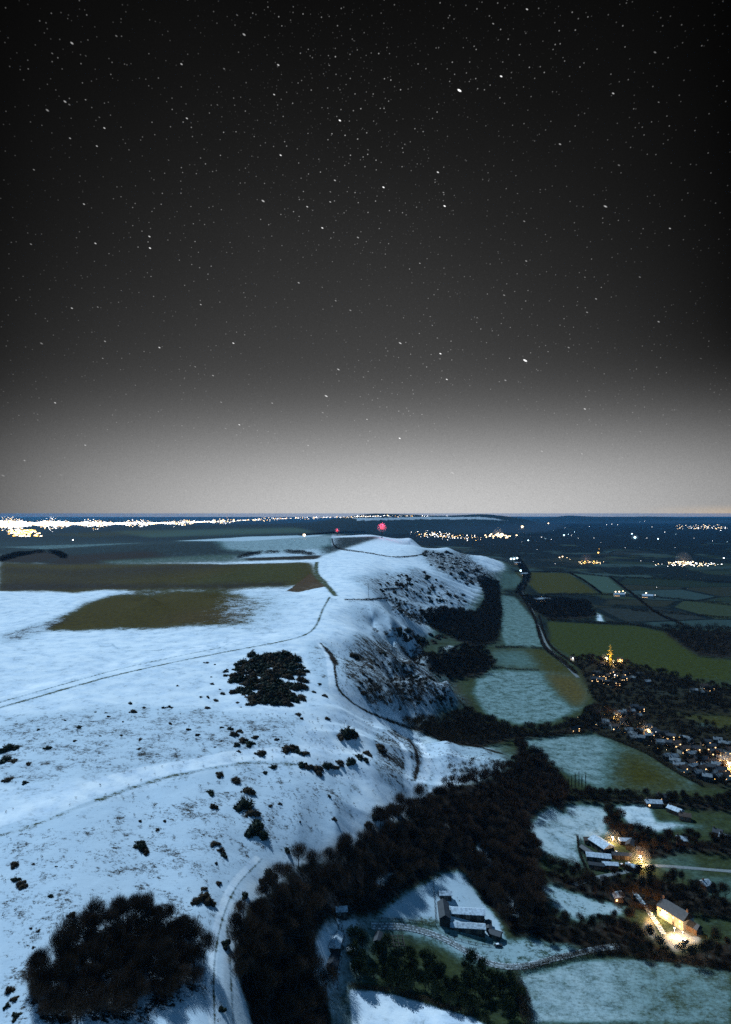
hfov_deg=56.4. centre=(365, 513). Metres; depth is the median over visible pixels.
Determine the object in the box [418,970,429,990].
evergreen tree
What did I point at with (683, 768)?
village house
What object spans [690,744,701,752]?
village house
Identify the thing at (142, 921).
thorn tree
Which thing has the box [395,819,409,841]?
bare tree
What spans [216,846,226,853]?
gorse bush
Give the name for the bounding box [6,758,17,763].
gorse bush
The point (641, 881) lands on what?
belt tree
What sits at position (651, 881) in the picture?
belt tree
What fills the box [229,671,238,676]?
gorse bush
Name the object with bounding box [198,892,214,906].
gorse bush
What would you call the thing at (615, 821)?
hedge
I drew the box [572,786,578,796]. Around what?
belt tree
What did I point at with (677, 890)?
belt tree
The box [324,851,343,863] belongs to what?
bare tree
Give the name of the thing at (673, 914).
house
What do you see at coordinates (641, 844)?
belt tree
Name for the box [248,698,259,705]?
gorse bush
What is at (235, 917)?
bare tree
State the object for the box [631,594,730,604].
hedge
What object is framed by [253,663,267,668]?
gorse bush
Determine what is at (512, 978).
evergreen tree
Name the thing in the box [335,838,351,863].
bare tree
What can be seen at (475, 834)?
bare tree
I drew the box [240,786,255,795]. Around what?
gorse bush
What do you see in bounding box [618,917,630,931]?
belt tree
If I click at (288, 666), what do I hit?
gorse bush
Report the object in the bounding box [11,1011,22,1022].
gorse bush
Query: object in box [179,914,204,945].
thorn tree
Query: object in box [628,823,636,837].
belt tree
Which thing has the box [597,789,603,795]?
belt tree
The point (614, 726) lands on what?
village house
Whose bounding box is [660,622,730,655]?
wood
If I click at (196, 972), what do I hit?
thorn tree
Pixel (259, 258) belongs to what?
sky
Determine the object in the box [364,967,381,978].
evergreen tree
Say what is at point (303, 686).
gorse bush
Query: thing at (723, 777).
garden tree
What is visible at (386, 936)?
evergreen tree
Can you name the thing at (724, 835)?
belt tree
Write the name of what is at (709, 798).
belt tree
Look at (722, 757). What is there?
village house
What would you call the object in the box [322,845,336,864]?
bare tree
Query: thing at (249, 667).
gorse bush
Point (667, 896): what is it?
belt tree
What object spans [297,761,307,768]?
gorse bush
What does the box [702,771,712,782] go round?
village house
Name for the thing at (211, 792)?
gorse bush
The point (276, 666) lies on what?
gorse bush
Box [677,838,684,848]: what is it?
belt tree
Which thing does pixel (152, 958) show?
thorn tree
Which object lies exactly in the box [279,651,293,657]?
gorse bush
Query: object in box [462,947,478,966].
evergreen tree
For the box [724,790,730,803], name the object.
belt tree
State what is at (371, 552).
hedge
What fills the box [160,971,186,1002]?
thorn tree
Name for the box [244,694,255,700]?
gorse bush
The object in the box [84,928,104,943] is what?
thorn tree
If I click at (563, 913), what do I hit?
belt tree
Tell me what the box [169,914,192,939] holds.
thorn tree
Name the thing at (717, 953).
belt tree
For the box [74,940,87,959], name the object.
thorn tree
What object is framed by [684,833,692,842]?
belt tree
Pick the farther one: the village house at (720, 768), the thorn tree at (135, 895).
the village house at (720, 768)
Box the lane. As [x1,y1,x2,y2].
[370,922,618,969]
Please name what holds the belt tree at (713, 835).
on the vale ground
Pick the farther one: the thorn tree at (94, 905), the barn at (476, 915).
the barn at (476, 915)
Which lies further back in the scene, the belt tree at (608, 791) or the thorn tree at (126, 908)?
the belt tree at (608, 791)
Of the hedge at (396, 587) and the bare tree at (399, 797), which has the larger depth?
the hedge at (396, 587)
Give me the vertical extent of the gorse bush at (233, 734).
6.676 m
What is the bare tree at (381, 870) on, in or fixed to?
on the vale ground
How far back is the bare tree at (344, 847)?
373.67 m
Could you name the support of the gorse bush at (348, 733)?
on the snowy hill
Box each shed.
[485,919,491,931]
[487,929,502,941]
[583,836,588,844]
[588,861,604,870]
[602,861,618,869]
[618,837,629,845]
[625,862,637,872]
[636,845,643,854]
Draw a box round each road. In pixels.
[524,576,579,677]
[572,864,730,885]
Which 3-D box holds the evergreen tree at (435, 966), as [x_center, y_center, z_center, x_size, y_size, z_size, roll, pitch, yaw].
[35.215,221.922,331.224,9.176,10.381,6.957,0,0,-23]
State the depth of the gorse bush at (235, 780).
402.08 m
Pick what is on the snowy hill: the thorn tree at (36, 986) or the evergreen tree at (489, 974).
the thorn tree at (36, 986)
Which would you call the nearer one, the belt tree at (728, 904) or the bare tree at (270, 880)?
the bare tree at (270, 880)
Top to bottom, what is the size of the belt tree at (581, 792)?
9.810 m
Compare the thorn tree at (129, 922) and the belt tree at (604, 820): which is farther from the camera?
the belt tree at (604, 820)
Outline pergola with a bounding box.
[390,934,404,948]
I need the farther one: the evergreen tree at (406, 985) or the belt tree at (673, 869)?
the belt tree at (673, 869)
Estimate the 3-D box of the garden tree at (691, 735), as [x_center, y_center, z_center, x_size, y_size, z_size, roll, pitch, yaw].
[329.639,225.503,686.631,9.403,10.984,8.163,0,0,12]
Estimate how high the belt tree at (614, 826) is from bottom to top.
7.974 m
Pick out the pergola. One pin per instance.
(398, 942)
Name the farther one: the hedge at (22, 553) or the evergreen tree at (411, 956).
the hedge at (22, 553)
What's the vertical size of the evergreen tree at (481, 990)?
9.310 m
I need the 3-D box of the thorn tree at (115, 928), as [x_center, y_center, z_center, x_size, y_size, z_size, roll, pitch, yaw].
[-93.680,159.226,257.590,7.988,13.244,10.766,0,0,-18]
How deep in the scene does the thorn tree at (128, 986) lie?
230.98 m
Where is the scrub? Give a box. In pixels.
[365,551,505,775]
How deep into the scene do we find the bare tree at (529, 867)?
416.17 m
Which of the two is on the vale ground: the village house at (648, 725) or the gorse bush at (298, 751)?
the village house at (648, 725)
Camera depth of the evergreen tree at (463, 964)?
337.25 m
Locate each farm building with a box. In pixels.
[613,592,624,596]
[642,593,652,597]
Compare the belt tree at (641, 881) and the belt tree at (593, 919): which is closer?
the belt tree at (593, 919)
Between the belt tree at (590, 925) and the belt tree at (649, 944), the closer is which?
the belt tree at (649, 944)
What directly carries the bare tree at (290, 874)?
on the vale ground
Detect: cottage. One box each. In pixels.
[335,903,347,919]
[610,891,623,902]
[644,797,662,807]
[666,802,683,816]
[676,833,687,845]
[678,810,691,821]
[699,878,711,890]
[712,826,723,835]
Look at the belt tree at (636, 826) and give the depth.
488.23 m
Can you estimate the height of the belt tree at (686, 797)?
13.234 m
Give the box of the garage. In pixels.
[686,920,702,935]
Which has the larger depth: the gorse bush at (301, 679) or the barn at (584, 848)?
the gorse bush at (301, 679)
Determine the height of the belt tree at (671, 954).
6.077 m
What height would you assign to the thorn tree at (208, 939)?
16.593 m
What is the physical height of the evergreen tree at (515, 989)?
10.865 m
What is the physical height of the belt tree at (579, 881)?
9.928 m
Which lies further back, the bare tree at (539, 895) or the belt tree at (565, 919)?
the bare tree at (539, 895)
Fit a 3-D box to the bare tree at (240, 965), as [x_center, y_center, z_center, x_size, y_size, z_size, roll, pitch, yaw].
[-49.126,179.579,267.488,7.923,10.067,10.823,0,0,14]
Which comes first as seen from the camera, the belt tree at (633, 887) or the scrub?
the belt tree at (633, 887)
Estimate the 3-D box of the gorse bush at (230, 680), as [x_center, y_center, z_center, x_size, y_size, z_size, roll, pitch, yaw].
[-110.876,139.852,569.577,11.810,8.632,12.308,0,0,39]
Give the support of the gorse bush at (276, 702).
on the snowy hill
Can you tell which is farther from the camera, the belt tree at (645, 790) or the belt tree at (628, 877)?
the belt tree at (645, 790)
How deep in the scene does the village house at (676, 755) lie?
633.84 m
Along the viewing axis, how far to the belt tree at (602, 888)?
408.44 m
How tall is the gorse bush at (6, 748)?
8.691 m
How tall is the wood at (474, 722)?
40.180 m
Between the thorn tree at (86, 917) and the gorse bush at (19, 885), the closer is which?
the thorn tree at (86, 917)
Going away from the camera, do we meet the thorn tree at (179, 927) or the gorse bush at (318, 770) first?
the thorn tree at (179, 927)
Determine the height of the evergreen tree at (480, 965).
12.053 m
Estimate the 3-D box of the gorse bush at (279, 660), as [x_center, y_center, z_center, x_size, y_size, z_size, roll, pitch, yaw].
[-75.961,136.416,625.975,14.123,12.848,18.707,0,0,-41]
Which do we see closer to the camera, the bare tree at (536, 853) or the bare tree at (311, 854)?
the bare tree at (311, 854)
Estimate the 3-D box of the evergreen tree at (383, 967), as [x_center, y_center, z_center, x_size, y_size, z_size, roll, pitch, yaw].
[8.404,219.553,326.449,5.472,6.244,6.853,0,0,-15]
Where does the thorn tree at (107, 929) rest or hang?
on the snowy hill
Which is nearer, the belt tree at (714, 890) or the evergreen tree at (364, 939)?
the evergreen tree at (364, 939)
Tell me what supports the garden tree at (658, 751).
on the vale ground
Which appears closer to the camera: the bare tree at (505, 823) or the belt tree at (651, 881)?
the belt tree at (651, 881)
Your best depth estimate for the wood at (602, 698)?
834.95 m
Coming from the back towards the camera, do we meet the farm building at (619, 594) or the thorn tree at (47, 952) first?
the farm building at (619, 594)
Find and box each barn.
[329,930,343,953]
[437,898,450,927]
[450,906,485,922]
[450,921,485,937]
[580,844,593,854]
[585,851,611,862]
[588,834,614,853]
[611,851,632,860]
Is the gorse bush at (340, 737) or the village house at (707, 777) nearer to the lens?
the gorse bush at (340, 737)
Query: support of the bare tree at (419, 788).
on the vale ground
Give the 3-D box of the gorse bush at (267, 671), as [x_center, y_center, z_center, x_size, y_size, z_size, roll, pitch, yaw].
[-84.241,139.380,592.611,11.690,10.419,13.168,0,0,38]
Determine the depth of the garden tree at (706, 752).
637.68 m
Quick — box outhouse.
[438,891,451,901]
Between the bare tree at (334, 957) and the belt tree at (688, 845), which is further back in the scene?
the belt tree at (688, 845)
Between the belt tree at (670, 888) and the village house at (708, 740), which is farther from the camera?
the village house at (708, 740)
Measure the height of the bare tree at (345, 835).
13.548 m
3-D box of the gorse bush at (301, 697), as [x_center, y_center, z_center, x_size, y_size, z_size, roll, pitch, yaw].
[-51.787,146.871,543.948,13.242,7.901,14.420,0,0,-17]
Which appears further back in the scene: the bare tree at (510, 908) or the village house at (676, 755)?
the village house at (676, 755)
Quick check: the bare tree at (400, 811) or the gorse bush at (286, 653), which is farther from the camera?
the gorse bush at (286, 653)
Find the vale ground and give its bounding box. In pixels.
[0,514,730,1023]
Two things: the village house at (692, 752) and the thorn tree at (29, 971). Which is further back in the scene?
the village house at (692, 752)
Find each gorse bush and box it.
[0,743,18,752]
[0,754,11,763]
[0,777,13,781]
[2,1002,10,1010]
[4,986,15,994]
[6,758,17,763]
[8,995,19,1001]
[10,861,18,869]
[10,876,20,881]
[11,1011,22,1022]
[14,879,26,889]
[42,744,52,749]
[132,839,147,851]
[141,848,148,855]
[190,896,200,905]
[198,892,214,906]
[206,789,214,796]
[209,803,218,809]
[210,840,221,847]
[215,771,223,778]
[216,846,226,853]
[218,1005,226,1012]
[221,939,230,950]
[227,676,234,683]
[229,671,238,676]
[229,731,239,736]
[230,776,240,784]
[232,796,254,812]
[233,660,244,664]
[234,673,245,682]
[234,686,244,693]
[239,737,247,743]
[240,688,252,694]
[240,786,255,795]
[241,891,248,899]
[243,679,253,685]
[243,740,255,747]
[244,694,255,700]
[244,823,259,838]
[245,664,254,670]
[245,670,257,675]
[245,808,261,816]
[246,649,256,657]
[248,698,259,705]
[251,661,260,668]
[251,680,257,689]
[251,817,264,829]
[252,667,264,673]
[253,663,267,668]
[253,683,260,689]
[253,693,262,698]
[254,749,266,756]
[258,683,267,689]
[258,829,269,841]
[259,696,268,704]
[263,653,273,658]
[264,668,271,673]
[267,659,276,667]
[268,698,282,705]
[272,662,282,668]
[274,677,283,684]
[277,656,285,662]
[278,686,288,693]
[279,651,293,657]
[281,673,294,679]
[281,699,294,706]
[281,744,294,753]
[283,661,294,669]
[284,847,289,853]
[285,670,296,675]
[287,695,300,702]
[288,661,298,668]
[291,652,301,662]
[291,749,302,754]
[292,681,300,690]
[294,670,305,675]
[294,675,309,682]
[295,681,308,690]
[296,666,309,672]
[297,693,306,701]
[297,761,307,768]
[304,764,313,769]
[312,765,323,776]
[322,761,333,770]
[335,759,343,766]
[336,733,344,740]
[340,726,356,740]
[345,757,356,765]
[349,653,357,657]
[354,754,363,760]
[363,751,372,757]
[375,743,385,751]
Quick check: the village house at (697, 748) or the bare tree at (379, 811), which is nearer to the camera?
the bare tree at (379, 811)
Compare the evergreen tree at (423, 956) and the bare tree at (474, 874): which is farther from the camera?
the bare tree at (474, 874)
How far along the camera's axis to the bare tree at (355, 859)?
374.47 m
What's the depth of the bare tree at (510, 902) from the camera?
386.48 m
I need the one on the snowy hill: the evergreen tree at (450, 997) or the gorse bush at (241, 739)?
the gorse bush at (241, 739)
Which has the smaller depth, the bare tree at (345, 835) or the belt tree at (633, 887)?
the bare tree at (345, 835)
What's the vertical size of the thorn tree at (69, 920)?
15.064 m
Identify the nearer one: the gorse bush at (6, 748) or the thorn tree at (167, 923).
the thorn tree at (167, 923)
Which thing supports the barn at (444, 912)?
on the vale ground
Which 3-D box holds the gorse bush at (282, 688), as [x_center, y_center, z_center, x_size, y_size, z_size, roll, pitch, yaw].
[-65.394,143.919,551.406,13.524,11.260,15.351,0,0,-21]
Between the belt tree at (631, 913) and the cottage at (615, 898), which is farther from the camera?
the cottage at (615, 898)
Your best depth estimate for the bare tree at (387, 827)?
411.77 m
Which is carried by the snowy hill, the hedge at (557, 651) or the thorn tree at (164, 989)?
the thorn tree at (164, 989)
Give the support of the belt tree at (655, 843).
on the vale ground
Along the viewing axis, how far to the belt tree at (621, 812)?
507.29 m
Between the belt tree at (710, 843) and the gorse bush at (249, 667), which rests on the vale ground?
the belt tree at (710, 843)
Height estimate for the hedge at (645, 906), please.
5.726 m
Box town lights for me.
[0,515,715,566]
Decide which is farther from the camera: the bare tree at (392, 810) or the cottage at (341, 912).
the bare tree at (392, 810)
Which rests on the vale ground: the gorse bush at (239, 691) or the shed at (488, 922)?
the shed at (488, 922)
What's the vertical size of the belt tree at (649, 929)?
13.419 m
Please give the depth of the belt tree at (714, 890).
405.79 m
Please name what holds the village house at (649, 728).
on the vale ground
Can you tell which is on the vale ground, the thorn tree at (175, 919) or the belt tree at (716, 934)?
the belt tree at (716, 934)
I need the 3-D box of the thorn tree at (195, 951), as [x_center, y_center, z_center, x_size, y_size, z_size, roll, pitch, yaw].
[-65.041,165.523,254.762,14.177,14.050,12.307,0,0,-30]
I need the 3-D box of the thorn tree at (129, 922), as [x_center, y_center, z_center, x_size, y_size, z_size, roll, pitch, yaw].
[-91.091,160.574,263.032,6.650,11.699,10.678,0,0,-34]
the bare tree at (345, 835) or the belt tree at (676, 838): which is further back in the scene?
the belt tree at (676, 838)
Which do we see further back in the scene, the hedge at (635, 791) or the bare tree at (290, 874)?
the hedge at (635, 791)
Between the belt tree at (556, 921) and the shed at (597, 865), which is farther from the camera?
the shed at (597, 865)
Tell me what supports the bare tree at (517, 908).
on the vale ground
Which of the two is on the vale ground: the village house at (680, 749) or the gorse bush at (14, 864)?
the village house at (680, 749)
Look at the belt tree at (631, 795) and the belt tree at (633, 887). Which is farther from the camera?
the belt tree at (631, 795)
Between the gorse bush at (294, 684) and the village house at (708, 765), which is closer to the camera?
the gorse bush at (294, 684)
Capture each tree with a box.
[18,963,40,984]
[24,945,51,968]
[24,975,51,1008]
[25,962,61,996]
[25,971,49,994]
[26,943,53,963]
[27,950,56,973]
[36,988,67,1018]
[42,979,70,1000]
[43,963,62,989]
[46,926,74,953]
[51,935,75,952]
[51,950,75,984]
[52,935,75,960]
[54,910,87,931]
[57,920,83,947]
[66,995,92,1021]
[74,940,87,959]
[77,907,103,926]
[77,959,100,979]
[78,921,89,938]
[81,894,108,913]
[81,910,102,920]
[81,924,98,939]
[84,909,109,932]
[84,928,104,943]
[100,905,122,928]
[100,923,116,938]
[106,988,134,1018]
[108,896,123,906]
[109,889,128,908]
[109,920,126,943]
[110,913,126,927]
[113,993,138,1018]
[115,895,133,919]
[117,981,141,1010]
[124,917,139,935]
[125,910,138,927]
[126,975,154,1005]
[127,894,139,912]
[131,890,140,900]
[132,891,154,917]
[132,916,147,928]
[138,900,156,923]
[141,890,156,904]
[142,917,165,932]
[142,952,157,965]
[144,975,163,997]
[146,906,171,926]
[146,954,169,979]
[154,901,167,917]
[154,921,180,942]
[157,976,177,1005]
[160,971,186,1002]
[163,897,178,920]
[164,917,173,930]
[165,960,193,987]
[167,916,179,925]
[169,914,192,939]
[175,937,208,966]
[177,950,193,967]
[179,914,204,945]
[183,962,209,988]
[191,926,219,962]
[225,922,246,951]
[226,905,242,928]
[227,914,257,937]
[227,944,246,963]
[233,898,250,918]
[233,937,255,959]
[233,959,248,978]
[247,898,261,919]
[254,883,268,897]
[257,894,269,907]
[258,870,281,908]
[266,860,290,883]
[270,880,289,910]
[282,861,295,878]
[288,840,308,867]
[288,879,311,898]
[297,942,319,968]
[302,863,312,875]
[304,845,327,870]
[304,953,319,970]
[305,951,326,983]
[307,859,319,869]
[312,959,339,996]
[312,980,329,1013]
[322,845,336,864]
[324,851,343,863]
[326,951,340,976]
[334,838,350,864]
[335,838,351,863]
[336,831,353,841]
[338,832,359,863]
[345,844,365,877]
[345,923,367,940]
[346,939,358,958]
[349,956,361,977]
[352,957,368,980]
[355,829,372,851]
[355,838,369,851]
[356,948,368,962]
[357,932,368,947]
[361,821,380,836]
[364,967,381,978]
[367,878,381,898]
[368,938,387,957]
[369,803,388,826]
[372,862,387,888]
[379,964,386,975]
[380,807,397,822]
[381,817,395,833]
[382,933,392,950]
[384,801,401,828]
[384,873,398,884]
[386,954,406,969]
[390,947,403,958]
[391,791,406,807]
[392,803,405,824]
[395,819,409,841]
[398,977,414,994]
[403,804,417,821]
[404,945,418,961]
[405,796,418,805]
[407,966,420,986]
[412,783,427,797]
[413,794,423,806]
[418,947,437,962]
[418,949,430,960]
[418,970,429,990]
[419,792,433,809]
[422,957,434,967]
[423,965,436,985]
[425,792,437,801]
[430,959,444,978]
[430,979,449,998]
[432,786,438,794]
[435,964,446,979]
[436,781,448,797]
[436,785,448,796]
[442,991,457,1006]
[452,974,460,986]
[457,985,473,999]
[459,968,475,986]
[461,961,468,968]
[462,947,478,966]
[465,964,478,978]
[468,867,485,887]
[470,827,480,848]
[473,849,487,872]
[473,875,489,893]
[474,955,488,979]
[476,984,487,998]
[477,839,492,860]
[480,1009,490,1020]
[484,852,494,861]
[484,967,496,984]
[485,985,498,1000]
[488,805,502,815]
[490,968,508,993]
[494,818,509,827]
[497,902,515,923]
[501,896,512,905]
[502,901,519,920]
[505,970,517,991]
[508,983,525,1004]
[509,887,517,900]
[511,892,533,910]
[511,901,529,924]
[517,817,535,840]
[520,859,537,868]
[523,836,542,850]
[523,862,536,874]
[524,829,536,845]
[525,856,536,866]
[530,872,549,898]
[531,889,547,905]
[532,847,542,862]
[546,857,557,867]
[546,869,559,879]
[549,907,559,916]
[553,917,559,925]
[557,924,569,943]
[558,912,571,929]
[559,860,568,873]
[559,908,570,925]
[562,872,570,881]
[567,865,577,881]
[570,919,583,931]
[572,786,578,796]
[573,876,584,885]
[574,861,581,873]
[575,911,586,922]
[577,789,584,797]
[580,923,591,937]
[583,788,590,800]
[585,920,596,928]
[586,935,598,946]
[587,787,595,800]
[588,914,597,929]
[589,874,599,881]
[590,878,600,892]
[593,930,604,939]
[596,912,603,923]
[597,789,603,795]
[598,936,608,946]
[599,876,611,883]
[599,885,605,897]
[600,913,617,932]
[602,815,610,824]
[602,880,615,891]
[603,804,612,815]
[604,885,614,900]
[605,786,613,794]
[607,811,620,820]
[608,823,620,831]
[608,938,621,947]
[609,883,619,890]
[609,907,617,915]
[610,865,618,874]
[610,874,622,884]
[612,807,626,819]
[613,788,621,800]
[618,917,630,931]
[619,919,632,933]
[621,863,634,873]
[622,820,629,831]
[622,873,633,881]
[622,881,632,896]
[623,788,632,800]
[624,904,635,923]
[625,838,634,850]
[625,881,639,900]
[626,791,638,799]
[627,940,639,954]
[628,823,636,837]
[629,921,643,936]
[630,822,641,831]
[632,831,641,840]
[632,928,645,943]
[634,863,644,878]
[637,841,650,850]
[638,823,645,830]
[638,879,648,887]
[639,829,649,837]
[639,836,650,848]
[641,787,649,798]
[641,886,653,902]
[643,863,655,871]
[643,924,654,940]
[643,939,656,955]
[644,825,657,837]
[644,875,662,888]
[645,870,655,879]
[650,838,658,852]
[652,887,661,902]
[652,934,666,946]
[655,749,663,755]
[655,833,664,847]
[656,791,668,801]
[659,944,671,954]
[660,871,672,882]
[661,891,670,899]
[664,789,679,801]
[664,829,674,845]
[665,885,673,894]
[668,866,678,879]
[668,951,676,960]
[671,884,683,901]
[672,834,680,845]
[674,942,688,954]
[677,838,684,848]
[678,870,684,881]
[681,793,692,807]
[681,884,688,892]
[682,901,691,909]
[683,826,695,835]
[683,894,690,901]
[683,942,701,964]
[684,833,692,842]
[685,753,694,758]
[685,843,693,851]
[686,879,701,885]
[687,879,704,900]
[688,733,696,738]
[690,835,698,842]
[692,797,702,804]
[693,840,708,849]
[695,752,704,764]
[697,940,711,958]
[700,937,716,956]
[701,749,710,755]
[703,896,722,912]
[704,795,712,805]
[705,840,714,850]
[706,767,712,773]
[708,831,717,841]
[709,881,716,895]
[709,926,722,948]
[710,887,720,893]
[712,948,721,960]
[713,792,725,804]
[714,942,723,952]
[716,880,730,897]
[718,898,727,911]
[719,774,728,784]
[719,831,729,840]
[720,896,730,909]
[723,799,730,806]
[723,936,730,946]
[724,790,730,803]
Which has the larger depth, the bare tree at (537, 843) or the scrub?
the scrub
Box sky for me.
[0,0,730,516]
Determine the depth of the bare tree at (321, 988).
298.27 m
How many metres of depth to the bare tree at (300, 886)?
337.13 m
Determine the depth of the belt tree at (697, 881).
416.90 m
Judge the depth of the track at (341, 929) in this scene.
332.12 m
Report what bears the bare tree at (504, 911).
on the vale ground
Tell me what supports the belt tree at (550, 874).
on the vale ground
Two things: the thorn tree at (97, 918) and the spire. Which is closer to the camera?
the thorn tree at (97, 918)
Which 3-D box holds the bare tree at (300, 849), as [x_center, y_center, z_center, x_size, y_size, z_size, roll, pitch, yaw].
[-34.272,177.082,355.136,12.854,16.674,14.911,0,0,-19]
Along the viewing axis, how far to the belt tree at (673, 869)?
424.65 m
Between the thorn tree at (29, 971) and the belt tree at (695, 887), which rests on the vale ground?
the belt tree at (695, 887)
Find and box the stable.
[373,930,382,943]
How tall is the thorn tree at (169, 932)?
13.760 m
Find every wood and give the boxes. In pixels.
[401,702,603,743]
[420,574,502,644]
[426,641,497,677]
[439,736,571,815]
[514,555,531,594]
[522,593,598,618]
[571,653,730,737]
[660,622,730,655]
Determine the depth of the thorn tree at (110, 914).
264.07 m
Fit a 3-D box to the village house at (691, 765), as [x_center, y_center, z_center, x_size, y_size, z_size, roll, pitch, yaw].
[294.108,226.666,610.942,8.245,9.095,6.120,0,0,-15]
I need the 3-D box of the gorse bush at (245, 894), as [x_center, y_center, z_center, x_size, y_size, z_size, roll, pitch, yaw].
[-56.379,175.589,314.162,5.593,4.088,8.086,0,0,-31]
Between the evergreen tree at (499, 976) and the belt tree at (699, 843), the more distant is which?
the belt tree at (699, 843)
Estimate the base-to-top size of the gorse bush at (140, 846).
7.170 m
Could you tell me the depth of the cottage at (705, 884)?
417.17 m
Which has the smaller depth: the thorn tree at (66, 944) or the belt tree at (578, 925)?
the thorn tree at (66, 944)
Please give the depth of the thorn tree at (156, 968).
243.38 m
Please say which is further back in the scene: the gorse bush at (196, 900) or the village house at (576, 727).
the village house at (576, 727)
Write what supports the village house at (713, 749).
on the vale ground
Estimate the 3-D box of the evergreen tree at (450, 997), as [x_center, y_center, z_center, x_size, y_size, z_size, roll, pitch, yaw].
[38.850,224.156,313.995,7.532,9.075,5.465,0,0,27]
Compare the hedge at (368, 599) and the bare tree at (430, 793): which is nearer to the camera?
the bare tree at (430, 793)
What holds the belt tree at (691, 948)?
on the vale ground
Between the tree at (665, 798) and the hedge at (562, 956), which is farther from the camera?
the tree at (665, 798)
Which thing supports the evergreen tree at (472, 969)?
on the vale ground
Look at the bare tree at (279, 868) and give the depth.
333.94 m
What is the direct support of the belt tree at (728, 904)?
on the vale ground
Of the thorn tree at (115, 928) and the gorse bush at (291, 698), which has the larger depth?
the gorse bush at (291, 698)
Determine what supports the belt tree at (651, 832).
on the vale ground
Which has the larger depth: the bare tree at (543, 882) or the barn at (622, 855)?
the barn at (622, 855)
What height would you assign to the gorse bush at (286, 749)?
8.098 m
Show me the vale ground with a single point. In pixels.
(622, 988)
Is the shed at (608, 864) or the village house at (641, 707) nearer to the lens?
the shed at (608, 864)
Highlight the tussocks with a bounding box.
[1,592,489,1022]
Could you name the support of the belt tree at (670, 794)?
on the vale ground
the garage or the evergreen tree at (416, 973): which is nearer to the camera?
the evergreen tree at (416, 973)
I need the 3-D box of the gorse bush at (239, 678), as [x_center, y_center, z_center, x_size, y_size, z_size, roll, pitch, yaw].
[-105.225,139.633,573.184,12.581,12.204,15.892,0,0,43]
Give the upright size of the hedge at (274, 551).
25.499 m
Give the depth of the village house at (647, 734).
694.39 m
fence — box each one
[374,917,435,925]
[447,935,496,945]
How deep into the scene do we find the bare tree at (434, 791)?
479.68 m
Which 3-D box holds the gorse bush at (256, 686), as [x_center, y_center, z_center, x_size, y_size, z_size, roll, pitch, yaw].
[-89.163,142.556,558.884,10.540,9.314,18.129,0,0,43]
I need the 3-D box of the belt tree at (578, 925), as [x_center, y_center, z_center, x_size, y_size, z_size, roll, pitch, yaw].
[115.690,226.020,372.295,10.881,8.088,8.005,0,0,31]
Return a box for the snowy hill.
[0,526,540,1023]
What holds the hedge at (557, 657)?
on the vale ground
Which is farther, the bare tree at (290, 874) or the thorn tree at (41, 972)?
the bare tree at (290, 874)
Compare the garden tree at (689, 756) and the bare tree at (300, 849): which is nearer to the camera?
the bare tree at (300, 849)
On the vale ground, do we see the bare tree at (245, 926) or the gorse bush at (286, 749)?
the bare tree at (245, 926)
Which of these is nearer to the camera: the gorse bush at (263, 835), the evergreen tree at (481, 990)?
the evergreen tree at (481, 990)
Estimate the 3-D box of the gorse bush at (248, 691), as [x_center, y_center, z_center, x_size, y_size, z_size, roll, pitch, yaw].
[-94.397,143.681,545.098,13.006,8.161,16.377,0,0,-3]
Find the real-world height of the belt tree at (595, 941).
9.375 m
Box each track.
[332,918,344,989]
[632,892,665,933]
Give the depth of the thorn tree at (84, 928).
254.90 m
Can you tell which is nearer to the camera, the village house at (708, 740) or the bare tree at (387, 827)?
the bare tree at (387, 827)
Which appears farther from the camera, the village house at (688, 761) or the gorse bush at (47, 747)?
the village house at (688, 761)
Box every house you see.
[570,725,580,731]
[611,723,619,730]
[620,675,627,680]
[624,727,633,733]
[629,733,636,740]
[635,705,645,712]
[637,733,644,741]
[643,723,653,730]
[645,731,653,739]
[646,727,656,731]
[650,728,660,736]
[655,738,664,744]
[656,895,694,930]
[662,752,671,760]
[665,731,675,739]
[665,738,672,746]
[669,753,679,757]
[669,755,680,762]
[672,739,681,747]
[673,760,684,767]
[676,745,688,754]
[677,764,688,773]
[684,758,696,764]
[687,749,696,757]
[688,762,697,770]
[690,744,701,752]
[691,768,702,777]
[695,764,706,772]
[697,756,707,762]
[700,737,711,745]
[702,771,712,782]
[705,742,716,750]
[705,757,718,762]
[705,762,716,768]
[710,746,722,755]
[711,759,720,765]
[713,735,722,743]
[713,772,723,781]
[714,765,727,772]
[716,754,727,761]
[720,770,730,780]
[722,754,730,760]
[723,746,730,754]
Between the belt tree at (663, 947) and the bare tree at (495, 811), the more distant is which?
the bare tree at (495, 811)
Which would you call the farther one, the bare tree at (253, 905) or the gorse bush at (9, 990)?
the bare tree at (253, 905)
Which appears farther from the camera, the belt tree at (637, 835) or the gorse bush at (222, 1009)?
the belt tree at (637, 835)
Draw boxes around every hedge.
[0,549,68,560]
[237,549,315,556]
[298,531,365,535]
[332,538,417,557]
[344,597,387,599]
[349,982,472,1015]
[383,581,407,589]
[489,665,538,670]
[495,645,541,648]
[506,965,535,1023]
[515,570,729,582]
[516,728,598,735]
[519,593,577,672]
[519,946,730,971]
[538,592,629,595]
[538,614,579,667]
[541,849,597,875]
[547,618,669,630]
[555,788,730,804]
[569,572,601,593]
[576,834,588,872]
[596,731,702,785]
[603,799,665,842]
[609,576,682,624]
[626,899,730,918]
[630,608,730,618]
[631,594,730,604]
[639,674,727,691]
[652,684,729,706]
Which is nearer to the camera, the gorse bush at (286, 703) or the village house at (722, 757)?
the gorse bush at (286, 703)
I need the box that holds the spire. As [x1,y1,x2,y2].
[607,644,613,666]

